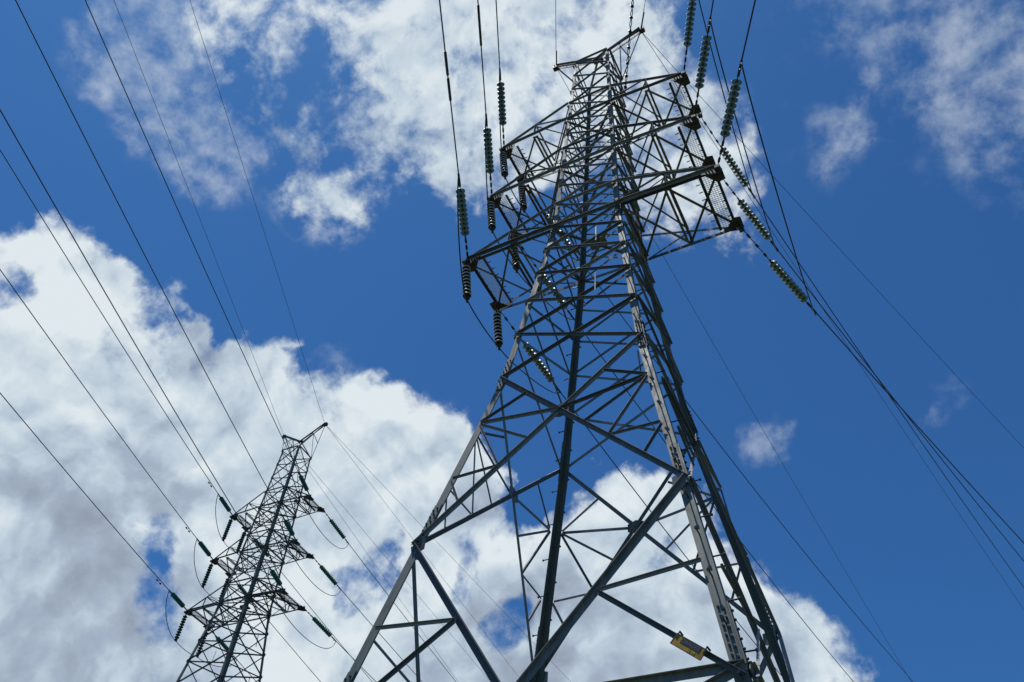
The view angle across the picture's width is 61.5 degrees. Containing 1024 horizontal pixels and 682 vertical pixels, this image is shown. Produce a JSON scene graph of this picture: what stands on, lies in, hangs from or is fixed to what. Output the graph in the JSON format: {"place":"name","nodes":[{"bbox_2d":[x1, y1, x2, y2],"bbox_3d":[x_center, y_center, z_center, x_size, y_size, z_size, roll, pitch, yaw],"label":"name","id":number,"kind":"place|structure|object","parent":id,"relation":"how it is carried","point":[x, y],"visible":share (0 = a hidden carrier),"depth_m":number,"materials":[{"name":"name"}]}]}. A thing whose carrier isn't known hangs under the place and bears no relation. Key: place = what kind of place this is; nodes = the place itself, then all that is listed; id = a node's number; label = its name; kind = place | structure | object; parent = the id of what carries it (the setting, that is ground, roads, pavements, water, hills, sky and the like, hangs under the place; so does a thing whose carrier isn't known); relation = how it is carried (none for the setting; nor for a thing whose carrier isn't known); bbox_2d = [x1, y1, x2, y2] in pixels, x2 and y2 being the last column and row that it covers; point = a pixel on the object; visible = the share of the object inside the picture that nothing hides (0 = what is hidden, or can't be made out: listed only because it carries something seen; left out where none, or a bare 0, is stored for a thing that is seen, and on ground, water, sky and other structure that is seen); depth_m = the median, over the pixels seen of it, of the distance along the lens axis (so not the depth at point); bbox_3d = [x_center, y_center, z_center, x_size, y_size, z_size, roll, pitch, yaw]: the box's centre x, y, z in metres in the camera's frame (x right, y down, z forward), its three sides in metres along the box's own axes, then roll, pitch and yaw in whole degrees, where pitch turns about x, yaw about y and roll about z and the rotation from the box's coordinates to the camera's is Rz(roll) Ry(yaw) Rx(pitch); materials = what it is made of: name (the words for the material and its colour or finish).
{"place":"outdoors","nodes":[
{"label":"outdoors","id":0,"kind":"place"},
{"bbox_2d":[0,0,1023,681],"label":"sky","id":1,"kind":"structure","parent":0,"point":[896,126],"materials":[{"name":"blue"}]},
{"bbox_3d":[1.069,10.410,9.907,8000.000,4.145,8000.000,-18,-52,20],"label":"ground","id":2,"kind":"structure","parent":0,"visible":0},
{"bbox_2d":[176,422,327,681],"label":"lattice pylon","id":3,"kind":"object","parent":2,"relation":"on","point":[247,598],"visible":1,"depth_m":48.94,"materials":[{"name":"metal"}]},
{"bbox_2d":[168,590,187,611],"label":"insulator string","id":4,"kind":"object","parent":3,"relation":"attached to","point":[177,599],"visible":1,"depth_m":47.23,"materials":[{"name":"glass"}]},
{"bbox_2d":[0,393,168,589],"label":"conductor wire","id":5,"kind":"object","parent":4,"relation":"attached to","point":[82,490],"visible":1,"depth_m":39.66,"materials":[{"name":"metal"}]},
{"bbox_2d":[174,614,186,641],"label":"suspension insulator","id":6,"kind":"object","parent":3,"relation":"hanging from","point":[178,633],"visible":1,"depth_m":47.48,"materials":[{"name":"glass"}]},
{"bbox_2d":[165,591,236,666],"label":"jumper wire","id":7,"kind":"object","parent":6,"relation":"hanging from","point":[174,639],"visible":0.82,"depth_m":46.81,"materials":[{"name":"metal"}]},
{"bbox_2d":[114,1,283,434],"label":"earth wire","id":8,"kind":"object","parent":3,"relation":"attached to","point":[192,200],"visible":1,"depth_m":43.18,"materials":[{"name":"metal"}]},
{"bbox_2d":[196,632,207,657],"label":"suspension insulator","id":9,"kind":"object","parent":3,"relation":"hanging from","point":[199,648],"visible":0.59,"depth_m":48.44,"materials":[{"name":"glass"}]},
{"bbox_2d":[197,538,213,560],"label":"insulator string","id":10,"kind":"object","parent":3,"relation":"attached to","point":[204,548],"visible":1,"depth_m":49.63,"materials":[{"name":"glass"}]},
{"bbox_2d":[0,269,196,538],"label":"conductor wire","id":11,"kind":"object","parent":10,"relation":"attached to","point":[93,399],"visible":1,"depth_m":39.99,"materials":[{"name":"metal"}]},
{"bbox_2d":[201,563,212,587],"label":"suspension insulator","id":12,"kind":"object","parent":3,"relation":"hanging from","point":[207,574],"visible":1,"depth_m":49.94,"materials":[{"name":"glass"}]},
{"bbox_2d":[194,539,256,612],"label":"jumper wire","id":13,"kind":"object","parent":12,"relation":"hanging from","point":[197,577],"visible":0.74,"depth_m":48.81,"materials":[{"name":"metal"}]},
{"bbox_2d":[210,629,237,660],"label":"insulator string","id":14,"kind":"object","parent":3,"relation":"attached to","point":[223,645],"visible":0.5,"depth_m":50.20,"materials":[{"name":"glass"}]},
{"bbox_2d":[219,576,228,600],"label":"suspension insulator","id":15,"kind":"object","parent":3,"relation":"hanging from","point":[224,587],"visible":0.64,"depth_m":50.85,"materials":[{"name":"glass"}]},
{"bbox_2d":[218,493,232,515],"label":"insulator string","id":16,"kind":"object","parent":3,"relation":"attached to","point":[225,504],"visible":1,"depth_m":52.09,"materials":[{"name":"glass"}]},
{"bbox_2d":[0,150,217,493],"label":"conductor wire","id":17,"kind":"object","parent":16,"relation":"attached to","point":[102,314],"visible":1,"depth_m":40.52,"materials":[{"name":"metal"}]},
{"bbox_2d":[222,518,232,540],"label":"suspension insulator","id":18,"kind":"object","parent":3,"relation":"hanging from","point":[227,529],"visible":1,"depth_m":52.37,"materials":[{"name":"glass"}]},
{"bbox_2d":[215,495,269,565],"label":"jumper wire","id":19,"kind":"object","parent":18,"relation":"hanging from","point":[219,533],"visible":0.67,"depth_m":51.33,"materials":[{"name":"metal"}]},
{"bbox_2d":[236,530,245,551],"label":"suspension insulator","id":20,"kind":"object","parent":3,"relation":"hanging from","point":[241,541],"visible":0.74,"depth_m":53.17,"materials":[{"name":"glass"}]},
{"bbox_2d":[232,577,256,606],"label":"insulator string","id":21,"kind":"object","parent":3,"relation":"attached to","point":[244,590],"visible":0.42,"depth_m":52.39,"materials":[{"name":"glass"}]},
{"bbox_2d":[260,611,320,681],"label":"conductor wire","id":22,"kind":"object","parent":21,"relation":"attached to","point":[293,650],"visible":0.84,"depth_m":56.08,"materials":[{"name":"metal"}]},
{"bbox_2d":[190,1,324,422],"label":"earth wire","id":23,"kind":"object","parent":3,"relation":"attached to","point":[253,198],"visible":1,"depth_m":42.98,"materials":[{"name":"metal"}]},
{"bbox_2d":[248,531,271,560],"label":"insulator string","id":24,"kind":"object","parent":3,"relation":"attached to","point":[259,544],"visible":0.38,"depth_m":54.68,"materials":[{"name":"glass"}]},
{"bbox_2d":[274,563,371,680],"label":"conductor wire","id":25,"kind":"object","parent":24,"relation":"attached to","point":[318,617],"visible":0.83,"depth_m":59.04,"materials":[{"name":"metal"}]},
{"bbox_2d":[269,566,283,588],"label":"insulator string","id":26,"kind":"object","parent":3,"relation":"attached to","point":[273,573],"visible":1,"depth_m":44.93,"materials":[{"name":"glass"}]},
{"bbox_2d":[0,109,268,565],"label":"conductor wire","id":27,"kind":"object","parent":26,"relation":"attached to","point":[121,320],"visible":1,"depth_m":31.36,"materials":[{"name":"metal"}]},
{"bbox_2d":[268,567,335,648],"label":"jumper wire","id":28,"kind":"object","parent":26,"relation":"attached to","point":[288,619],"visible":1,"depth_m":44.95,"materials":[{"name":"metal"}]},
{"bbox_2d":[283,516,295,538],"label":"insulator string","id":29,"kind":"object","parent":3,"relation":"attached to","point":[288,527],"visible":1,"depth_m":47.62,"materials":[{"name":"glass"}]},
{"bbox_2d":[15,0,282,516],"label":"conductor wire","id":30,"kind":"object","parent":29,"relation":"attached to","point":[138,242],"visible":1,"depth_m":32.92,"materials":[{"name":"metal"}]},
{"bbox_2d":[282,517,340,595],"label":"jumper wire","id":31,"kind":"object","parent":29,"relation":"attached to","point":[299,566],"visible":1,"depth_m":47.55,"materials":[{"name":"metal"}]},
{"bbox_2d":[298,471,309,494],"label":"insulator string","id":32,"kind":"object","parent":3,"relation":"attached to","point":[303,483],"visible":1,"depth_m":50.13,"materials":[{"name":"glass"}]},
{"bbox_2d":[85,0,297,470],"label":"conductor wire","id":33,"kind":"object","parent":32,"relation":"attached to","point":[181,218],"visible":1,"depth_m":36.17,"materials":[{"name":"metal"}]},
{"bbox_2d":[297,472,347,548],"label":"jumper wire","id":34,"kind":"object","parent":32,"relation":"attached to","point":[312,519],"visible":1,"depth_m":49.99,"materials":[{"name":"metal"}]},
{"bbox_2d":[306,610,336,641],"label":"insulator string","id":35,"kind":"object","parent":3,"relation":"attached to","point":[320,625],"visible":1,"depth_m":47.97,"materials":[{"name":"glass"}]},
{"bbox_2d":[337,642,375,681],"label":"conductor wire","id":36,"kind":"object","parent":35,"relation":"attached to","point":[354,660],"visible":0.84,"depth_m":49.81,"materials":[{"name":"metal"}]},
{"bbox_2d":[314,558,341,589],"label":"insulator string","id":37,"kind":"object","parent":3,"relation":"attached to","point":[329,575],"visible":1,"depth_m":50.50,"materials":[{"name":"glass"}]},
{"bbox_2d":[341,590,421,681],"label":"conductor wire","id":38,"kind":"object","parent":37,"relation":"attached to","point":[379,633],"visible":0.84,"depth_m":53.92,"materials":[{"name":"metal"}]},
{"bbox_2d":[324,512,348,543],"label":"insulator string","id":39,"kind":"object","parent":3,"relation":"attached to","point":[338,529],"visible":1,"depth_m":52.89,"materials":[{"name":"glass"}]},
{"bbox_2d":[349,544,455,681],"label":"conductor wire","id":40,"kind":"object","parent":39,"relation":"attached to","point":[399,609],"visible":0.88,"depth_m":57.47,"materials":[{"name":"metal"}]},
{"bbox_2d":[287,440,456,679],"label":"earth wire","id":41,"kind":"object","parent":3,"relation":"attached to","point":[368,555],"visible":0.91,"depth_m":64.75,"materials":[{"name":"metal"}]},
{"bbox_2d":[288,441,486,676],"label":"earth wire","id":42,"kind":"object","parent":3,"relation":"attached to","point":[384,555],"visible":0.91,"depth_m":64.44,"materials":[{"name":"metal"}]},
{"bbox_2d":[327,427,518,676],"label":"earth wire","id":43,"kind":"object","parent":3,"relation":"attached to","point":[422,551],"visible":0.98,"depth_m":64.07,"materials":[{"name":"metal"}]},
{"bbox_2d":[335,435,570,681],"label":"earth wire","id":44,"kind":"object","parent":3,"relation":"attached to","point":[439,544],"visible":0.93,"depth_m":63.22,"materials":[{"name":"metal"}]},
{"bbox_2d":[343,26,794,681],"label":"lattice pylon","id":45,"kind":"object","parent":2,"relation":"on","point":[737,666],"visible":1,"depth_m":20.03,"materials":[{"name":"metal"}]},
{"bbox_2d":[456,174,468,260],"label":"insulator string","id":46,"kind":"object","parent":45,"relation":"attached to","point":[463,219],"visible":0.97,"depth_m":23.98,"materials":[{"name":"glass"}]},
{"bbox_2d":[439,0,458,173],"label":"conductor wire","id":47,"kind":"object","parent":46,"relation":"attached to","point":[447,74],"visible":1,"depth_m":21.04,"materials":[{"name":"metal"}]},
{"bbox_2d":[457,175,559,393],"bbox_3d":[-0.357,-0.761,25.254,0.834,1.740,8.690,-13,-51,16],"label":"jumper wire","id":48,"kind":"object","parent":46,"relation":"attached to","point":[464,289],"visible":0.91,"depth_m":23.76,"materials":[{"name":"metal"}]},
{"bbox_2d":[462,264,470,302],"bbox_3d":[-1.297,-1.693,24.602,0.252,1.689,0.252,-2,-48,-2],"label":"suspension insulator","id":49,"kind":"object","parent":45,"relation":"hanging from","point":[466,271],"visible":0.95,"depth_m":24.51,"materials":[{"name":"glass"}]},
{"bbox_2d":[483,113,493,197],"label":"insulator string","id":50,"kind":"object","parent":45,"relation":"attached to","point":[489,160],"visible":0.91,"depth_m":26.38,"materials":[{"name":"glass"}]},
{"bbox_2d":[477,0,485,112],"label":"conductor wire","id":51,"kind":"object","parent":50,"relation":"attached to","point":[479,22],"visible":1,"depth_m":23.75,"materials":[{"name":"metal"}]},
{"bbox_2d":[485,115,573,319],"bbox_3d":[0.265,-3.108,27.570,0.867,1.734,8.389,-13,-51,17],"label":"jumper wire","id":52,"kind":"object","parent":50,"relation":"attached to","point":[489,215],"visible":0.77,"depth_m":26.04,"materials":[{"name":"metal"}]},
{"bbox_2d":[487,201,495,232],"bbox_3d":[-0.649,-3.935,27.014,0.252,1.689,0.252,-2,-48,-2],"label":"suspension insulator","id":53,"kind":"object","parent":45,"relation":"hanging from","point":[492,214],"visible":0.81,"depth_m":26.85,"materials":[{"name":"ceramic"}]},
{"bbox_2d":[493,310,502,349],"bbox_3d":[-0.421,-0.358,25.719,0.252,1.689,0.252,-2,-48,-2],"label":"suspension insulator","id":54,"kind":"object","parent":45,"relation":"hanging from","point":[498,335],"visible":0.99,"depth_m":25.58,"materials":[{"name":"ceramic"}]},
{"bbox_2d":[497,68,506,147],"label":"insulator string","id":55,"kind":"object","parent":45,"relation":"attached to","point":[502,108],"visible":0.84,"depth_m":28.82,"materials":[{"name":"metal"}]},
{"bbox_2d":[495,0,499,67],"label":"conductor wire","id":56,"kind":"object","parent":55,"relation":"attached to","point":[497,33],"visible":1,"depth_m":27.03,"materials":[{"name":"metal"}]},
{"bbox_2d":[499,70,578,260],"bbox_3d":[0.625,-5.305,29.905,0.911,1.709,8.137,-14,-51,17],"label":"jumper wire","id":57,"kind":"object","parent":55,"relation":"attached to","point":[502,157],"visible":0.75,"depth_m":28.42,"materials":[{"name":"metal"}]},
{"bbox_2d":[499,151,507,178],"bbox_3d":[-0.280,-6.047,29.442,0.252,1.689,0.252,-2,-48,-2],"label":"suspension insulator","id":58,"kind":"object","parent":45,"relation":"hanging from","point":[505,165],"visible":0.84,"depth_m":29.27,"materials":[{"name":"ceramic"}]},
{"bbox_2d":[510,242,519,272],"bbox_3d":[0.102,-2.789,27.973,0.252,1.689,0.252,-2,-48,-2],"label":"suspension insulator","id":59,"kind":"object","parent":45,"relation":"hanging from","point":[514,263],"visible":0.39,"depth_m":27.60,"materials":[{"name":"ceramic"}]},
{"bbox_2d":[518,185,526,212],"bbox_3d":[0.371,-5.053,30.274,0.252,1.689,0.252,-2,-48,-2],"label":"suspension insulator","id":60,"kind":"object","parent":45,"relation":"hanging from","point":[521,191],"visible":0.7,"depth_m":30.17,"materials":[{"name":"ceramic"}]},
{"bbox_2d":[501,312,561,393],"bbox_3d":[0.601,0.359,27.429,0.260,0.260,4.010,-22,-56,23],"label":"insulator string","id":61,"kind":"object","parent":45,"relation":"attached to","point":[544,370],"visible":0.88,"depth_m":27.62,"materials":[{"name":"glass"}]},
{"bbox_2d":[562,394,780,674],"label":"conductor wire","id":62,"kind":"object","parent":61,"relation":"attached to","point":[650,511],"visible":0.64,"depth_m":31.58,"materials":[{"name":"metal"}]},
{"bbox_2d":[520,244,574,320],"bbox_3d":[1.169,-2.089,29.659,0.260,0.260,4.010,-23,-57,24],"label":"insulator string","id":63,"kind":"object","parent":45,"relation":"attached to","point":[555,293],"visible":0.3,"depth_m":29.84,"materials":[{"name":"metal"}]},
{"bbox_2d":[582,330,853,681],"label":"conductor wire","id":64,"kind":"object","parent":63,"relation":"attached to","point":[717,511],"visible":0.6,"depth_m":39.03,"materials":[{"name":"metal"}]},
{"bbox_2d":[526,187,579,260],"bbox_3d":[1.496,-4.371,31.920,0.260,0.260,4.010,-25,-58,25],"label":"insulator string","id":65,"kind":"object","parent":45,"relation":"attached to","point":[567,240],"visible":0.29,"depth_m":32.20,"materials":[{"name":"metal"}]},
{"bbox_2d":[588,271,912,681],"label":"conductor wire","id":66,"kind":"object","parent":65,"relation":"attached to","point":[756,491],"visible":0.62,"depth_m":41.05,"materials":[{"name":"metal"}]},
{"bbox_2d":[555,0,556,64],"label":"earth wire","id":67,"kind":"object","parent":45,"relation":"attached to","point":[555,16],"visible":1,"depth_m":33.44,"materials":[{"name":"metal"}]},
{"bbox_2d":[624,0,633,92],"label":"twisted cable","id":68,"kind":"object","parent":45,"relation":"attached to","point":[628,46],"visible":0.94,"depth_m":30.62,"materials":[{"name":"metal"}]},
{"bbox_2d":[683,0,696,69],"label":"insulator string","id":69,"kind":"object","parent":45,"relation":"attached to","point":[690,19],"visible":1,"depth_m":26.63,"materials":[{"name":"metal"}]},
{"bbox_2d":[670,631,710,660],"bbox_3d":[2.276,3.897,10.979,0.527,0.208,0.100,13,-35,54],"label":"warning sign","id":70,"kind":"object","parent":45,"relation":"hanging from","point":[688,646],"visible":1,"depth_m":10.94,"materials":[{"name":"yellow metal"}]},
{"bbox_2d":[694,17,711,113],"bbox_3d":[5.338,-7.616,24.227,0.260,0.260,3.150,3,-43,3],"label":"insulator string","id":71,"kind":"object","parent":45,"relation":"attached to","point":[703,59],"visible":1,"depth_m":24.02,"materials":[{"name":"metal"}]},
{"bbox_2d":[701,118,755,198],"bbox_3d":[7.407,-6.332,29.600,0.260,0.260,4.010,-28,-59,27],"label":"insulator string","id":72,"kind":"object","parent":45,"relation":"attached to","point":[736,169],"visible":0.93,"depth_m":29.72,"materials":[{"name":"glass"}]},
{"bbox_2d":[698,0,754,198],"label":"jumper wire","id":73,"kind":"object","parent":72,"relation":"attached to","point":[725,100],"visible":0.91,"depth_m":26.64,"materials":[{"name":"metal"}]},
{"bbox_2d":[756,199,1023,587],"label":"conductor wire","id":74,"kind":"object","parent":72,"relation":"attached to","point":[882,385],"visible":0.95,"depth_m":35.80,"materials":[{"name":"metal"}]},
{"bbox_2d":[717,59,742,163],"bbox_3d":[5.422,-5.599,21.541,0.260,0.260,3.150,4,-43,2],"label":"insulator string","id":75,"kind":"object","parent":45,"relation":"attached to","point":[731,106],"visible":1,"depth_m":21.34,"materials":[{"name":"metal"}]},
{"bbox_2d":[741,0,755,59],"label":"conductor wire","id":76,"kind":"object","parent":75,"relation":"attached to","point":[748,29],"visible":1,"depth_m":19.85,"materials":[{"name":"metal"}]},
{"bbox_2d":[558,71,910,680],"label":"earth wire","id":77,"kind":"object","parent":45,"relation":"attached to","point":[744,397],"visible":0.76,"depth_m":45.10,"materials":[{"name":"metal"}]},
{"bbox_2d":[724,180,778,251],"bbox_3d":[7.387,-4.165,27.180,0.260,0.260,4.010,-31,-60,29],"label":"insulator string","id":78,"kind":"object","parent":45,"relation":"attached to","point":[758,224],"visible":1,"depth_m":27.31,"materials":[{"name":"glass"}]},
{"bbox_2d":[710,19,777,251],"bbox_3d":[6.902,-5.393,25.128,0.100,1.322,8.215,-16,-51,19],"label":"jumper wire","id":79,"kind":"object","parent":78,"relation":"attached to","point":[741,136],"visible":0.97,"depth_m":24.16,"materials":[{"name":"metal"}]},
{"bbox_2d":[779,251,1023,560],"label":"conductor wire","id":80,"kind":"object","parent":78,"relation":"attached to","point":[894,399],"visible":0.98,"depth_m":31.53,"materials":[{"name":"metal"}]},
{"bbox_2d":[744,231,816,313],"bbox_3d":[7.630,-2.006,24.606,0.260,0.260,4.010,-34,-62,30],"label":"insulator string","id":81,"kind":"object","parent":45,"relation":"attached to","point":[778,269],"visible":1,"depth_m":24.70,"materials":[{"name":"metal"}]},
{"bbox_2d":[741,62,815,315],"bbox_3d":[7.115,-3.325,22.475,0.106,1.321,8.400,-16,-52,19],"label":"jumper wire","id":82,"kind":"object","parent":81,"relation":"attached to","point":[775,186],"visible":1,"depth_m":21.24,"materials":[{"name":"metal"}]},
{"bbox_2d":[817,313,1023,542],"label":"conductor wire","id":83,"kind":"object","parent":81,"relation":"attached to","point":[915,423],"visible":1,"depth_m":27.93,"materials":[{"name":"metal"}]},
{"bbox_2d":[642,33,1022,607],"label":"earth wire","id":84,"kind":"object","parent":45,"relation":"attached to","point":[826,314],"visible":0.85,"depth_m":41.28,"materials":[{"name":"metal"}]},
{"bbox_2d":[645,36,1022,446],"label":"earth wire","id":85,"kind":"object","parent":45,"relation":"attached to","point":[836,245],"visible":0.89,"depth_m":38.73,"materials":[{"name":"metal"}]}
]}

